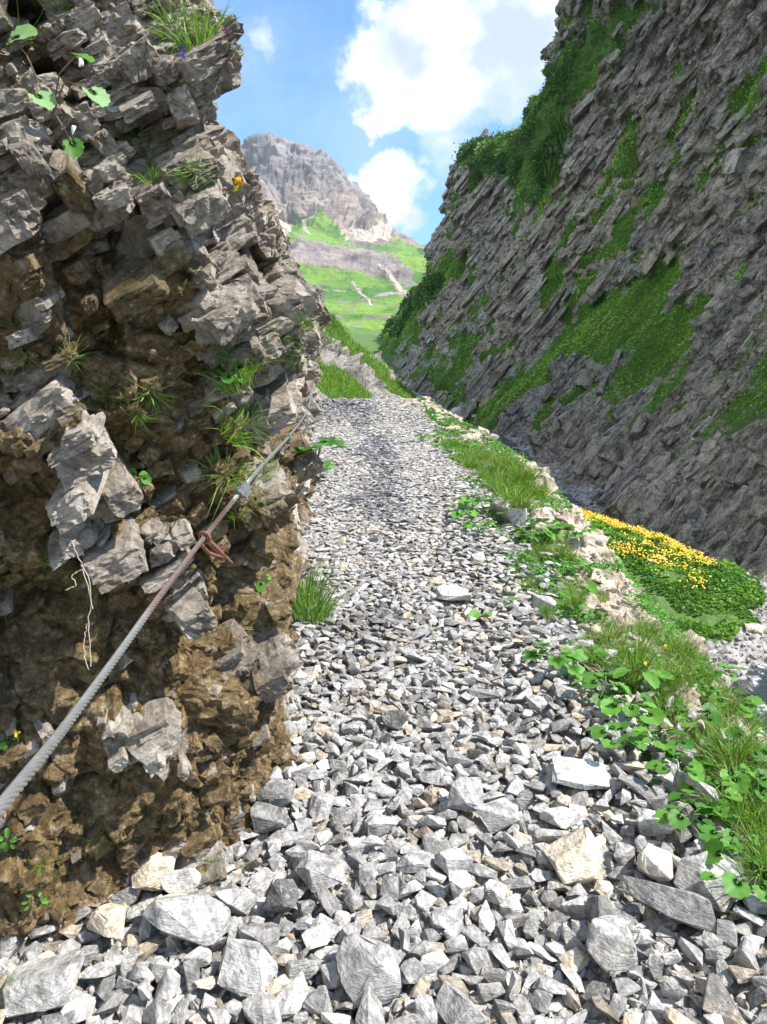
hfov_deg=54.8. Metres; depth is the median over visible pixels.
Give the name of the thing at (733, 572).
bank herbs
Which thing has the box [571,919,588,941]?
stone
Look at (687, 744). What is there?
leafy plant
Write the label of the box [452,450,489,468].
grass tuft
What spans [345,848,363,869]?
stone
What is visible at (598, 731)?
leafy plant
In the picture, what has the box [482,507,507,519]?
leafy plant
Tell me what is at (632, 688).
grass tuft
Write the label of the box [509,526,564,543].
leafy plant
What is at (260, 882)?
stone
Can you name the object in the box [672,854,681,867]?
stone
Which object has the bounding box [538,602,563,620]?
grass tuft
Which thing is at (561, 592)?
leafy plant
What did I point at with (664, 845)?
stone
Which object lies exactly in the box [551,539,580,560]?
grass tuft
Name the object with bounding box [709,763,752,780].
grass tuft
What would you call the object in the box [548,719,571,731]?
stone
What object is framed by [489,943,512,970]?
stone
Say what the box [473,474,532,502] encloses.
grass tuft
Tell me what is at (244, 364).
grass tuft
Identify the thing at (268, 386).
grass tuft
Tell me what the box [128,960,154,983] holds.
stone
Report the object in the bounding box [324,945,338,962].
stone
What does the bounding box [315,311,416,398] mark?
meadow grass
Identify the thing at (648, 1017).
stone
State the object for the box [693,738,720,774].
grass tuft
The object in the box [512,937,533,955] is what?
stone
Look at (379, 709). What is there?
stone
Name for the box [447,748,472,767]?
stone
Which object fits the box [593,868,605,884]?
stone
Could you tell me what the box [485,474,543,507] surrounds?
grass tuft
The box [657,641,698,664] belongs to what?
grass tuft
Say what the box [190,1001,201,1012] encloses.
stone
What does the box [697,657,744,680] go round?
leafy plant
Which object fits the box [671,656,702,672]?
grass tuft
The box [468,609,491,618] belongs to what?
leafy plant
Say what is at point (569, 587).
grass tuft
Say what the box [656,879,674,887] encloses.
stone
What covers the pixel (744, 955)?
stone
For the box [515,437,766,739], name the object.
stream gravel
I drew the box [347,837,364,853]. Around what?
stone
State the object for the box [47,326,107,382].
grass tuft
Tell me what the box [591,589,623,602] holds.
grass tuft
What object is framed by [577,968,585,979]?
stone
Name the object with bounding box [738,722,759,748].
grass tuft
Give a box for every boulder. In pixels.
[2,948,84,1016]
[142,894,231,946]
[436,585,471,599]
[450,407,460,413]
[490,497,526,526]
[552,756,611,789]
[568,537,577,543]
[673,851,742,912]
[733,679,756,696]
[745,623,763,633]
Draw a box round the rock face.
[0,0,331,940]
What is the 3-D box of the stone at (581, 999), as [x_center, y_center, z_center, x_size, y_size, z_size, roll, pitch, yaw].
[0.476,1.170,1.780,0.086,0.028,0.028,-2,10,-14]
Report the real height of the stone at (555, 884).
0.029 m
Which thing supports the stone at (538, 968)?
on the gravel at (374, 678)
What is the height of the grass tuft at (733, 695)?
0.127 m
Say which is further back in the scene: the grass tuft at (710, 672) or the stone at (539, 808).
the grass tuft at (710, 672)
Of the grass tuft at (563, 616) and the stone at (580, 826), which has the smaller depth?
the stone at (580, 826)
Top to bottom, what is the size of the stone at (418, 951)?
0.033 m
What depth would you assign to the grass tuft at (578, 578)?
4.75 m
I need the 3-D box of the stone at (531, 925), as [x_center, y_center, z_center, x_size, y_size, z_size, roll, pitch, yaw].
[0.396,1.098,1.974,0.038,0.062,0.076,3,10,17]
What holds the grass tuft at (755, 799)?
on the ground at (614, 586)
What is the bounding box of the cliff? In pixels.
[378,0,766,581]
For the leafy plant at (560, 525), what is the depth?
5.84 m
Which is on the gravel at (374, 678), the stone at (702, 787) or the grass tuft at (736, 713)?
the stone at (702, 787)
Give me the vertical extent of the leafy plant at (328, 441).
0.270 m
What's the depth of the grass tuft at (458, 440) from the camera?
10.26 m
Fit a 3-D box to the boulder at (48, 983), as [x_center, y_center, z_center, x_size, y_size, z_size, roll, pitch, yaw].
[-0.811,1.112,1.772,0.172,0.089,0.169,0,9,0]
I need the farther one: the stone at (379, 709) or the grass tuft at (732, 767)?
the stone at (379, 709)
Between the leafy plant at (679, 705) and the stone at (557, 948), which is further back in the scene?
the leafy plant at (679, 705)
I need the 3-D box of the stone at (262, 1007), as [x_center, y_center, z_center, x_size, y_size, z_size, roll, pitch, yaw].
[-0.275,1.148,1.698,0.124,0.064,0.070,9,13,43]
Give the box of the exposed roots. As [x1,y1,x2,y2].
[65,540,92,669]
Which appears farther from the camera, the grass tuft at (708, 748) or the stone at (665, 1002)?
the grass tuft at (708, 748)
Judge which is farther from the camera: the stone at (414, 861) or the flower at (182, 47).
the stone at (414, 861)
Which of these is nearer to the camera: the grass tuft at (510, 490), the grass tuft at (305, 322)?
the grass tuft at (305, 322)
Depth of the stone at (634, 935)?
1.96 m
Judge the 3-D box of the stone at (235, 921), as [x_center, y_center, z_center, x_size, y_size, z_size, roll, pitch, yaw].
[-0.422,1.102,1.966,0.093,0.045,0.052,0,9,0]
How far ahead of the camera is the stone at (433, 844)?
2.26 m
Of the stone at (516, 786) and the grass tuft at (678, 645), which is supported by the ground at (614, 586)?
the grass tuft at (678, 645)
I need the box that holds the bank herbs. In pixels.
[582,512,766,641]
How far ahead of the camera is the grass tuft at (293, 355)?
1.97 m
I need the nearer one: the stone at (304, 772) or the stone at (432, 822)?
the stone at (432, 822)
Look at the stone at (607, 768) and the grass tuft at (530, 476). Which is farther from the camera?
the grass tuft at (530, 476)
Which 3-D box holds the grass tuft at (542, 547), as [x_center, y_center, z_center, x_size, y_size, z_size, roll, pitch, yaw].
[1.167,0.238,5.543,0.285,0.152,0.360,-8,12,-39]
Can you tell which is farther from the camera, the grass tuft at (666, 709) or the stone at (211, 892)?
the grass tuft at (666, 709)
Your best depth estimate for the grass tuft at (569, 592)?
4.47 m
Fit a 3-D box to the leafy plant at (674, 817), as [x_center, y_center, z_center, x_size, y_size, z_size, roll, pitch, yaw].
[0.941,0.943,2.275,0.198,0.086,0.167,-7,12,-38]
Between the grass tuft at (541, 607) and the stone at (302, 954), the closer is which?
the stone at (302, 954)
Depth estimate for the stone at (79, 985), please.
1.80 m
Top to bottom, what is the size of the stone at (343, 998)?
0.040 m
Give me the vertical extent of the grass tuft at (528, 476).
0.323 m
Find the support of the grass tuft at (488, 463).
on the ground at (614, 586)
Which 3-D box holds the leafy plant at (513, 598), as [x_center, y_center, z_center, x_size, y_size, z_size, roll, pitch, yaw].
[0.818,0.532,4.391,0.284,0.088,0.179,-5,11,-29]
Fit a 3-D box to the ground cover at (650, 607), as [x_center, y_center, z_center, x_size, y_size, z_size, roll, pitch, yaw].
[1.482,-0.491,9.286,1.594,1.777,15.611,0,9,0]
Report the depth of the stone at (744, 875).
2.07 m
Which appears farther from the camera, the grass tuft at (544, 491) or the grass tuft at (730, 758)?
the grass tuft at (544, 491)
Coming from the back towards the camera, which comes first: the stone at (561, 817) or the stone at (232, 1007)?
the stone at (561, 817)
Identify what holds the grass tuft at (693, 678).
on the ground at (614, 586)
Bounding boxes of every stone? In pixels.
[60,989,96,1023]
[75,978,85,990]
[82,960,119,978]
[86,903,126,940]
[92,988,123,1015]
[95,974,115,1001]
[104,949,122,966]
[111,988,135,1005]
[115,976,137,988]
[117,997,134,1017]
[120,949,138,978]
[121,1004,142,1023]
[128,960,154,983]
[131,852,175,890]
[131,993,141,1002]
[133,998,154,1006]
[135,939,162,961]
[137,978,151,1000]
[141,996,171,1023]
[149,956,171,982]
[155,968,179,1000]
[166,995,183,1012]
[171,997,188,1023]
[183,957,199,992]
[184,945,211,966]
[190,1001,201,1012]
[194,976,218,989]
[204,887,227,899]
[204,1005,231,1023]
[208,937,226,951]
[214,886,257,914]
[217,938,277,996]
[223,999,242,1022]
[224,916,241,935]
[225,928,238,945]
[237,922,279,955]
[240,909,256,923]
[242,991,281,1023]
[248,867,276,896]
[250,801,286,832]
[252,897,265,916]
[256,777,295,807]
[263,878,299,912]
[266,830,302,847]
[267,974,290,995]
[274,937,291,955]
[276,971,310,1018]
[279,917,294,937]
[284,845,306,856]
[285,959,317,980]
[289,767,315,781]
[293,669,310,683]
[295,838,319,850]
[295,849,344,892]
[296,899,317,915]
[296,913,313,934]
[296,945,310,959]
[302,922,330,949]
[303,985,332,1016]
[309,791,333,822]
[311,913,341,938]
[314,885,342,919]
[320,960,342,989]
[321,1013,353,1023]
[324,741,339,757]
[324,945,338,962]
[329,848,342,858]
[333,796,351,807]
[333,910,351,927]
[334,990,347,1011]
[336,922,362,942]
[336,933,401,1007]
[339,854,351,874]
[343,773,372,783]
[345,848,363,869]
[346,996,355,1013]
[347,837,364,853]
[350,869,357,877]
[354,909,372,929]
[356,987,384,1023]
[357,862,377,886]
[360,835,384,847]
[361,881,378,898]
[362,900,380,909]
[362,922,386,941]
[363,749,384,761]
[364,813,396,836]
[368,617,392,623]
[374,705,397,714]
[376,894,396,914]
[379,874,398,902]
[381,840,405,852]
[382,710,407,729]
[391,912,409,940]
[392,873,405,892]
[393,996,404,1018]
[395,849,434,872]
[396,901,417,922]
[397,949,405,964]
[398,842,421,854]
[398,927,409,951]
[399,957,424,983]
[404,940,435,959]
[408,978,430,997]
[414,814,446,829]
[414,994,439,1023]
[415,771,441,786]
[420,949,448,979]
[422,833,451,855]
[423,929,441,941]
[429,901,462,928]
[434,847,473,874]
[435,981,486,1023]
[437,732,451,743]
[438,974,469,996]
[444,934,467,953]
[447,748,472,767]
[447,777,483,811]
[448,833,469,847]
[448,870,476,898]
[461,946,499,974]
[466,688,499,697]
[466,851,481,862]
[471,731,492,743]
[473,797,519,833]
[477,982,504,1001]
[478,900,494,932]
[479,966,507,988]
[482,857,511,871]
[487,882,506,905]
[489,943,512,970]
[490,841,512,852]
[490,1008,500,1023]
[492,999,516,1018]
[497,919,516,950]
[500,876,535,888]
[500,893,522,914]
[504,777,527,795]
[506,970,521,1000]
[510,994,536,1016]
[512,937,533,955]
[513,830,536,848]
[514,960,528,972]
[523,781,545,793]
[523,915,538,938]
[525,694,547,711]
[525,900,545,907]
[525,962,544,976]
[527,942,557,962]
[528,989,552,1012]
[531,868,553,881]
[532,595,555,607]
[532,802,549,813]
[532,976,567,994]
[533,828,568,843]
[536,910,544,922]
[539,806,581,828]
[542,827,601,883]
[544,909,570,925]
[545,941,567,957]
[545,996,567,1013]
[547,878,570,890]
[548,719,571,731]
[550,683,576,697]
[559,946,589,972]
[560,922,590,957]
[560,963,584,992]
[560,982,580,1011]
[561,895,587,919]
[568,803,589,824]
[569,1007,588,1023]
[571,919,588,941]
[573,822,582,831]
[576,980,599,991]
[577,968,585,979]
[577,992,583,1003]
[579,980,606,1006]
[585,895,615,922]
[586,914,637,972]
[590,996,619,1023]
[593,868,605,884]
[595,834,605,850]
[601,848,614,867]
[604,993,627,1017]
[605,764,613,774]
[608,866,629,879]
[609,745,626,761]
[613,975,641,996]
[614,842,635,868]
[618,774,655,799]
[620,875,716,932]
[625,1009,642,1018]
[626,965,644,979]
[631,933,637,940]
[634,930,656,945]
[637,808,672,835]
[637,844,673,882]
[640,1010,658,1023]
[642,906,657,926]
[646,991,664,1018]
[646,998,673,1007]
[647,796,670,811]
[649,953,663,979]
[655,759,678,779]
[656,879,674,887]
[658,840,672,853]
[658,914,676,931]
[660,949,681,965]
[660,976,687,999]
[662,1006,694,1023]
[663,782,684,798]
[664,964,685,976]
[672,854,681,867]
[673,769,718,806]
[675,932,694,952]
[675,1008,696,1017]
[676,971,694,988]
[678,937,702,966]
[680,953,694,962]
[681,813,698,833]
[693,971,706,977]
[695,977,705,995]
[702,972,743,1021]
[711,816,743,834]
[715,957,734,986]
[727,965,759,983]
[732,905,765,925]
[732,937,759,971]
[737,984,754,993]
[739,861,766,884]
[740,935,764,954]
[743,893,766,913]
[749,986,766,1010]
[753,1008,766,1023]
[757,946,766,962]
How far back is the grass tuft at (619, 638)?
3.86 m
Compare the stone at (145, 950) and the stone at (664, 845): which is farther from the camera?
the stone at (664, 845)
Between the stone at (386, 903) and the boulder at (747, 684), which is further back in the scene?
the boulder at (747, 684)
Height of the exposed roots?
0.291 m
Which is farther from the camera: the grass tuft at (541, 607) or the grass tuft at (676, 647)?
the grass tuft at (541, 607)
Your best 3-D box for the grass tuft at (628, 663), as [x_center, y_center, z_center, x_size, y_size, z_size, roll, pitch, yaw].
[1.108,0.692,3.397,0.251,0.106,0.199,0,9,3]
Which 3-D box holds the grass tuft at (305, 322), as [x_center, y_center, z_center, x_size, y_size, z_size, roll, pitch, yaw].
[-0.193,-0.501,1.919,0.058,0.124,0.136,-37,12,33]
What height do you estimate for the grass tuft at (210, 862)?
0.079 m
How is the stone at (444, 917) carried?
on the gravel at (374, 678)
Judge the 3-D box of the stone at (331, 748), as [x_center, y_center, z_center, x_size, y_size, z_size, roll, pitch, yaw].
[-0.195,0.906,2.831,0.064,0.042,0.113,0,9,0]
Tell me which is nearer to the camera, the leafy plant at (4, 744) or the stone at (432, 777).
the leafy plant at (4, 744)
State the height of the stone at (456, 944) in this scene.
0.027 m
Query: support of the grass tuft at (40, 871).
on the rock face
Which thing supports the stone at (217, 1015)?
on the gravel at (374, 678)
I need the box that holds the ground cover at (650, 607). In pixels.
[415,397,766,919]
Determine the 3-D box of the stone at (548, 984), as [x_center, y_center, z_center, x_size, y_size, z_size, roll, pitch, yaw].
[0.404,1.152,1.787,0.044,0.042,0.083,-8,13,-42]
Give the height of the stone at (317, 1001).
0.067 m
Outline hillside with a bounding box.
[287,247,409,398]
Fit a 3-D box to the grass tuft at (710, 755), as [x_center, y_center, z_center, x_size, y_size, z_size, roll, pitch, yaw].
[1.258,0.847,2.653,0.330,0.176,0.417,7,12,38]
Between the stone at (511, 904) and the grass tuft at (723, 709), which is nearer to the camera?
the stone at (511, 904)
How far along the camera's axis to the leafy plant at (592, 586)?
4.87 m
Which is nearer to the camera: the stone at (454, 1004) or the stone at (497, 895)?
the stone at (454, 1004)
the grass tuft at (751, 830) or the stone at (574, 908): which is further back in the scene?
the grass tuft at (751, 830)
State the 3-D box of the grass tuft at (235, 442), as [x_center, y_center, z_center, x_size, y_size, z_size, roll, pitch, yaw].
[-0.352,-0.221,1.873,0.120,0.280,0.255,-29,35,22]
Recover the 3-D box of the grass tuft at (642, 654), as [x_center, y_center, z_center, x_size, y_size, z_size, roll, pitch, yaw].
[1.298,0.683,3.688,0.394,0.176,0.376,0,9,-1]
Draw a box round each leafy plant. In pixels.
[0,727,19,750]
[0,828,16,851]
[21,890,48,910]
[128,468,151,488]
[221,356,249,383]
[256,567,270,591]
[294,433,348,476]
[316,460,335,479]
[414,434,431,440]
[423,437,439,443]
[431,443,456,451]
[446,506,478,518]
[455,493,492,506]
[463,520,496,531]
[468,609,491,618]
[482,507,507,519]
[498,532,529,542]
[500,594,531,605]
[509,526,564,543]
[521,579,560,591]
[522,642,587,678]
[525,518,576,532]
[533,587,576,606]
[554,564,581,577]
[557,644,608,672]
[563,526,599,538]
[567,579,601,593]
[572,670,632,705]
[586,721,652,750]
[598,687,664,724]
[602,660,673,688]
[619,721,693,751]
[636,696,688,721]
[644,749,704,784]
[654,797,720,833]
[663,696,722,737]
[667,779,742,819]
[690,758,766,792]
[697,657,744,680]
[697,811,762,852]
[700,838,766,901]
[707,687,763,717]
[719,772,766,806]
[721,726,766,760]
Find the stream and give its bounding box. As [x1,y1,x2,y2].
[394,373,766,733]
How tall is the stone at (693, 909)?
0.082 m
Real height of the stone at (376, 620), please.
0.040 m
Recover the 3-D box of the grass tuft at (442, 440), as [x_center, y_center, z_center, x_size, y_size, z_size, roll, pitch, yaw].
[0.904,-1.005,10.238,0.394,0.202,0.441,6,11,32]
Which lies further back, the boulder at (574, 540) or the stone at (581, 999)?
the boulder at (574, 540)
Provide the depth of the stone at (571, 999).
1.75 m
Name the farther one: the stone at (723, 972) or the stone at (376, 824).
the stone at (376, 824)
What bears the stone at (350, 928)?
on the gravel at (374, 678)
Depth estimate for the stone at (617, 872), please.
2.15 m
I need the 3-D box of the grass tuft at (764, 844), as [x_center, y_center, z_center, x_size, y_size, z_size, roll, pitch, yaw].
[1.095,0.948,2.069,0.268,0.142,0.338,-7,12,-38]
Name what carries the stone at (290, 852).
on the gravel at (374, 678)
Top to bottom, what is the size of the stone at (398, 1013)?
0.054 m
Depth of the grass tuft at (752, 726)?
3.48 m
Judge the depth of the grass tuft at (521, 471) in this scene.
8.00 m
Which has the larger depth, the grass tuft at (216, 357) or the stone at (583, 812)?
the stone at (583, 812)
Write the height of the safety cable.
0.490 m
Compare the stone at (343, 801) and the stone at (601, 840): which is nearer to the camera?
the stone at (601, 840)
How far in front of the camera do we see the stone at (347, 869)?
2.19 m
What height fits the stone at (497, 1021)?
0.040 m
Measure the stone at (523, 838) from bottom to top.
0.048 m
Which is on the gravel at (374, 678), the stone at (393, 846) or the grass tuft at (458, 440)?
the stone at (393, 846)
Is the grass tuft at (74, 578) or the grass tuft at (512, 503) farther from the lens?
the grass tuft at (512, 503)
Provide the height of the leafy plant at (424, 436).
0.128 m
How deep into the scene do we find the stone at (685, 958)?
1.89 m
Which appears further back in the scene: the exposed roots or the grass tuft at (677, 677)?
the grass tuft at (677, 677)
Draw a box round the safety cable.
[0,382,313,819]
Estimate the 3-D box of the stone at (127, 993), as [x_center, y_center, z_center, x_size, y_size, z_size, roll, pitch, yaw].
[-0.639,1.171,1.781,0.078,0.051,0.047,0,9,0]
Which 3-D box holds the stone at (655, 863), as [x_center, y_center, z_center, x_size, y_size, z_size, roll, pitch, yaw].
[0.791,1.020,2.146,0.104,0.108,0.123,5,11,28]
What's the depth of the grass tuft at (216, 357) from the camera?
1.84 m
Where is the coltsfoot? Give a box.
[8,23,110,157]
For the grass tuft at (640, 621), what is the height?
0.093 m
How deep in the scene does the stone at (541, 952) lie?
1.89 m
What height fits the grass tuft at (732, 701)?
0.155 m
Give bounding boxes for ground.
[6,396,766,1023]
[347,332,766,699]
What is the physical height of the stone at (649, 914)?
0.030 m
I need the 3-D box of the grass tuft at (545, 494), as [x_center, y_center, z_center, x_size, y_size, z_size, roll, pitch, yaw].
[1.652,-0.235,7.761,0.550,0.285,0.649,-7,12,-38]
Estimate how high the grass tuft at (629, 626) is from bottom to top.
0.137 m
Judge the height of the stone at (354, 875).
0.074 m
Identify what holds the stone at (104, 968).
on the gravel at (374, 678)
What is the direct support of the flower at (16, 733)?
on the rock face
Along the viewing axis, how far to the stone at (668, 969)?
1.85 m
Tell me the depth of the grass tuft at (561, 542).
5.56 m
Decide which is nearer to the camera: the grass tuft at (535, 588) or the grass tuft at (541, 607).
the grass tuft at (541, 607)
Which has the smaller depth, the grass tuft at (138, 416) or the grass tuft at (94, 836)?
the grass tuft at (138, 416)
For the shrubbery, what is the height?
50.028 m
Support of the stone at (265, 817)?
on the gravel at (374, 678)
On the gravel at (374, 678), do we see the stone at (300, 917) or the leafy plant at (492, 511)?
the stone at (300, 917)
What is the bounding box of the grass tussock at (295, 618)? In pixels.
[289,551,375,622]
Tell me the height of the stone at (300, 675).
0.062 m
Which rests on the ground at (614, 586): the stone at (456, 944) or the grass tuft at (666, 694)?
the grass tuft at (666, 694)
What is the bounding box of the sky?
[212,0,558,244]
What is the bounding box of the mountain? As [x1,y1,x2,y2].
[240,131,426,334]
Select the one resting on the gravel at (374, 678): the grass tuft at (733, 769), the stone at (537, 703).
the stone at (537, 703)
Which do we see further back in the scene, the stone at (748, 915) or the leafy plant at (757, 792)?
the leafy plant at (757, 792)
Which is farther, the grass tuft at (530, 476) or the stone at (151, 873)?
the grass tuft at (530, 476)
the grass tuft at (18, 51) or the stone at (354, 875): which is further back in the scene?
the stone at (354, 875)
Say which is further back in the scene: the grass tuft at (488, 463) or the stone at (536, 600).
the grass tuft at (488, 463)
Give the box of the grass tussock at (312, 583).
[296,547,333,605]
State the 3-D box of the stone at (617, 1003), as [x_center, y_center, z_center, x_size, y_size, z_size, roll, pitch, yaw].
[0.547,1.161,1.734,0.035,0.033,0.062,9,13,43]
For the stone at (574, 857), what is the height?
0.125 m
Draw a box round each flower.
[11,729,19,743]
[180,44,186,58]
[195,10,214,44]
[218,26,229,56]
[232,175,243,192]
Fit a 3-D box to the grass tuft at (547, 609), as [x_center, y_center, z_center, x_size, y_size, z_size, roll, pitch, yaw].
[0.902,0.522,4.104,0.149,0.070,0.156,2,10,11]
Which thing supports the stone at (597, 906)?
on the gravel at (374, 678)
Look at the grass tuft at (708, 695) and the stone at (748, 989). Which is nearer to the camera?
the stone at (748, 989)
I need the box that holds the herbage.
[377,0,766,464]
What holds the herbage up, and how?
on the cliff
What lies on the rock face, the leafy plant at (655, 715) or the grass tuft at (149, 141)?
the grass tuft at (149, 141)
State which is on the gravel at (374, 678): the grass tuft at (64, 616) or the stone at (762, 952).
the stone at (762, 952)
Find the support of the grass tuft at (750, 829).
on the ground at (614, 586)
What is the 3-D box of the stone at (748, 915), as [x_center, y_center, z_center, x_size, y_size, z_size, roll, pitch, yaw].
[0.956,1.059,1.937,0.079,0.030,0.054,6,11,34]
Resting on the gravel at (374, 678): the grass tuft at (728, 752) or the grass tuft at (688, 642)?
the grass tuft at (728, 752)
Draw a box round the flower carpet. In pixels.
[576,505,718,587]
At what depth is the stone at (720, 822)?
2.29 m
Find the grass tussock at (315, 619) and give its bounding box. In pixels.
[291,584,341,624]
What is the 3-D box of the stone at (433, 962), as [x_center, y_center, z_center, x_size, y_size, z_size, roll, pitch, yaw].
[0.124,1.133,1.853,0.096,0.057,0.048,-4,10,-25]
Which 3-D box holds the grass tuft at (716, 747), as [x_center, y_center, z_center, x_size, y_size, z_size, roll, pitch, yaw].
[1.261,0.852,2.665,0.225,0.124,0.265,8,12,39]
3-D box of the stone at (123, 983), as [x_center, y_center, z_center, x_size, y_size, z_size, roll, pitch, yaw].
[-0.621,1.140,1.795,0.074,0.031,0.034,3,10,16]
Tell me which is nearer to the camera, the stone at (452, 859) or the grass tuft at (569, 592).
the stone at (452, 859)
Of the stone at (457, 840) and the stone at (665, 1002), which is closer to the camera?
the stone at (665, 1002)
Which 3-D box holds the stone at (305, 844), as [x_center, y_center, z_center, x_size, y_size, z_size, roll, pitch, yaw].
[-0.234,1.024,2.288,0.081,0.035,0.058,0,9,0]
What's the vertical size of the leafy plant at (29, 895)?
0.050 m
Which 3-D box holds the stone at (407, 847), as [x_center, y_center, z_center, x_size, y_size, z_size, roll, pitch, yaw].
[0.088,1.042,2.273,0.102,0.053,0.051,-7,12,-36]
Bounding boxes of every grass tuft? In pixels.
[0,0,73,62]
[0,311,51,388]
[0,318,46,353]
[0,966,21,1000]
[1,537,63,584]
[20,0,74,26]
[30,841,77,903]
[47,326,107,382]
[47,604,84,629]
[49,558,87,607]
[83,824,102,848]
[87,360,151,428]
[103,353,195,430]
[105,122,176,166]
[126,154,171,184]
[127,372,183,443]
[131,0,231,54]
[140,0,241,52]
[163,144,229,195]
[170,0,256,79]
[182,439,263,521]
[190,347,296,407]
[194,337,236,369]
[201,851,225,867]
[205,395,270,464]
[207,334,279,386]
[224,482,271,527]
[238,392,279,440]
[254,367,299,401]
[259,445,283,487]
[266,317,303,350]
[267,334,313,380]
[294,309,325,330]
[438,429,470,446]
[438,436,457,445]
[444,436,472,448]
[452,441,484,456]
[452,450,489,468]
[459,454,489,468]
[461,444,491,459]
[468,443,509,461]
[468,461,508,482]
[469,462,492,474]
[473,453,513,470]
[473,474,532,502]
[474,462,513,481]
[474,466,526,489]
[479,465,525,492]
[480,471,522,490]
[481,451,528,470]
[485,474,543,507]
[486,457,521,471]
[488,457,521,473]
[490,449,536,469]
[492,480,530,496]
[494,449,522,461]
[494,459,537,478]
[497,485,540,499]
[498,453,544,480]
[499,473,537,492]
[500,490,536,508]
[502,472,534,490]
[504,461,550,487]
[515,471,551,492]
[515,481,552,500]
[519,533,557,551]
[519,573,539,587]
[520,477,556,495]
[520,482,562,498]
[524,542,551,559]
[526,481,547,496]
[527,582,553,594]
[528,477,559,502]
[528,496,543,511]
[530,522,546,539]
[533,600,549,612]
[537,536,573,558]
[537,603,553,612]
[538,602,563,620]
[544,542,570,555]
[546,551,563,560]
[547,532,572,548]
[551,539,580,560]
[554,583,578,595]
[555,594,582,607]
[555,608,570,618]
[560,580,579,592]
[562,584,591,604]
[565,567,589,585]
[568,584,592,595]
[571,591,584,603]
[573,624,614,657]
[573,639,635,666]
[574,625,608,646]
[584,618,629,644]
[586,650,636,676]
[587,623,642,644]
[589,612,634,636]
[589,645,672,684]
[590,631,641,661]
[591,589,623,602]
[592,624,624,644]
[601,611,660,637]
[604,627,661,661]
[611,657,643,674]
[613,635,673,665]
[616,659,667,694]
[617,655,643,678]
[621,610,667,636]
[621,624,667,655]
[624,636,675,664]
[629,666,698,712]
[631,616,652,626]
[631,683,681,710]
[632,618,670,637]
[634,681,690,709]
[636,661,692,694]
[637,643,721,682]
[639,690,708,729]
[644,649,707,691]
[645,669,689,692]
[645,692,691,723]
[647,622,704,644]
[649,630,709,660]
[653,630,697,657]
[654,655,720,693]
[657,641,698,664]
[660,626,711,660]
[660,652,728,691]
[660,715,701,740]
[667,638,691,652]
[669,630,694,647]
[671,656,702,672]
[671,707,706,733]
[677,721,722,751]
[680,714,764,759]
[681,650,724,685]
[681,712,765,737]
[684,718,766,774]
[684,725,766,768]
[692,772,758,825]
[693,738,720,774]
[694,718,748,751]
[696,658,726,682]
[696,764,766,834]
[697,649,722,672]
[697,713,766,768]
[698,650,720,670]
[699,670,732,704]
[699,725,766,779]
[700,729,759,769]
[700,801,766,850]
[702,747,762,781]
[703,764,766,812]
[704,690,753,720]
[704,751,758,802]
[704,775,766,834]
[705,668,763,701]
[705,686,748,715]
[706,765,760,792]
[707,707,750,735]
[709,700,735,717]
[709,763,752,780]
[713,798,765,850]
[714,683,764,707]
[714,820,766,892]
[716,741,759,771]
[717,795,766,847]
[721,714,764,745]
[722,805,766,878]
[723,726,766,770]
[725,759,766,807]
[725,831,766,882]
[728,825,766,885]
[730,693,764,724]
[733,782,766,831]
[733,803,766,849]
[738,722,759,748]
[742,705,766,730]
[743,733,766,747]
[746,779,766,808]
[748,711,766,729]
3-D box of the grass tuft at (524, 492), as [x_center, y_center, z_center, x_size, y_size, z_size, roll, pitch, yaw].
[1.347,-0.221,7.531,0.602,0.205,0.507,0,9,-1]
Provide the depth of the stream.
17.35 m
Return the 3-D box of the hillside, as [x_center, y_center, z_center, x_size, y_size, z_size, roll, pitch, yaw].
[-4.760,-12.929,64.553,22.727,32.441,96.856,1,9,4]
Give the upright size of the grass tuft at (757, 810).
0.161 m
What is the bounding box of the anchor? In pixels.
[198,531,232,564]
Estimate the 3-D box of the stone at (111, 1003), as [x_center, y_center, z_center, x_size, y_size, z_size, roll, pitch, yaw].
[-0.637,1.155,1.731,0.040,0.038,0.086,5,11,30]
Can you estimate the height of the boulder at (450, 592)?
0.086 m
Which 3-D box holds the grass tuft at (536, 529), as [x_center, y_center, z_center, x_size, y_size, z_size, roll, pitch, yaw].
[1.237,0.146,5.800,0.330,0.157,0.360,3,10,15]
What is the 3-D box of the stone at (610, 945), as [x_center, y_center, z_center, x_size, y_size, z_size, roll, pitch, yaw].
[0.561,1.088,1.855,0.119,0.113,0.163,0,9,0]
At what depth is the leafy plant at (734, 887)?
2.00 m
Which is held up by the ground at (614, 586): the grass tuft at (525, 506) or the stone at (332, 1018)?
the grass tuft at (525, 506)
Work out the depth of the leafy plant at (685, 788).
2.37 m
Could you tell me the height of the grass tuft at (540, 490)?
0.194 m
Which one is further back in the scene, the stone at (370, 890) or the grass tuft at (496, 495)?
the grass tuft at (496, 495)
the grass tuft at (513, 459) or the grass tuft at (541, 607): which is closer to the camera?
the grass tuft at (541, 607)
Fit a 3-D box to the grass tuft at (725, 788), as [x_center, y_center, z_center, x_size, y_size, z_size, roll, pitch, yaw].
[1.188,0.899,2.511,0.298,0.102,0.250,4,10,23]
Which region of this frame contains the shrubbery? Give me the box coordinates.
[381,0,638,338]
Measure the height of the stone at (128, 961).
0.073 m
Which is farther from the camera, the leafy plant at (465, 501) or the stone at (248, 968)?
the leafy plant at (465, 501)
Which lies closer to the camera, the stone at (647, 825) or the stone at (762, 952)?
the stone at (762, 952)
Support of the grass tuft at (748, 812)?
on the ground at (614, 586)
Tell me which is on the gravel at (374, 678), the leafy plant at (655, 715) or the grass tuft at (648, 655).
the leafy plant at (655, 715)
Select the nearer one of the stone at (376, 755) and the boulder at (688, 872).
the boulder at (688, 872)
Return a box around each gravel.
[0,398,766,1023]
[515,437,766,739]
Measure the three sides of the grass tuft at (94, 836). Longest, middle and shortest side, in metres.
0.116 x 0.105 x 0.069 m

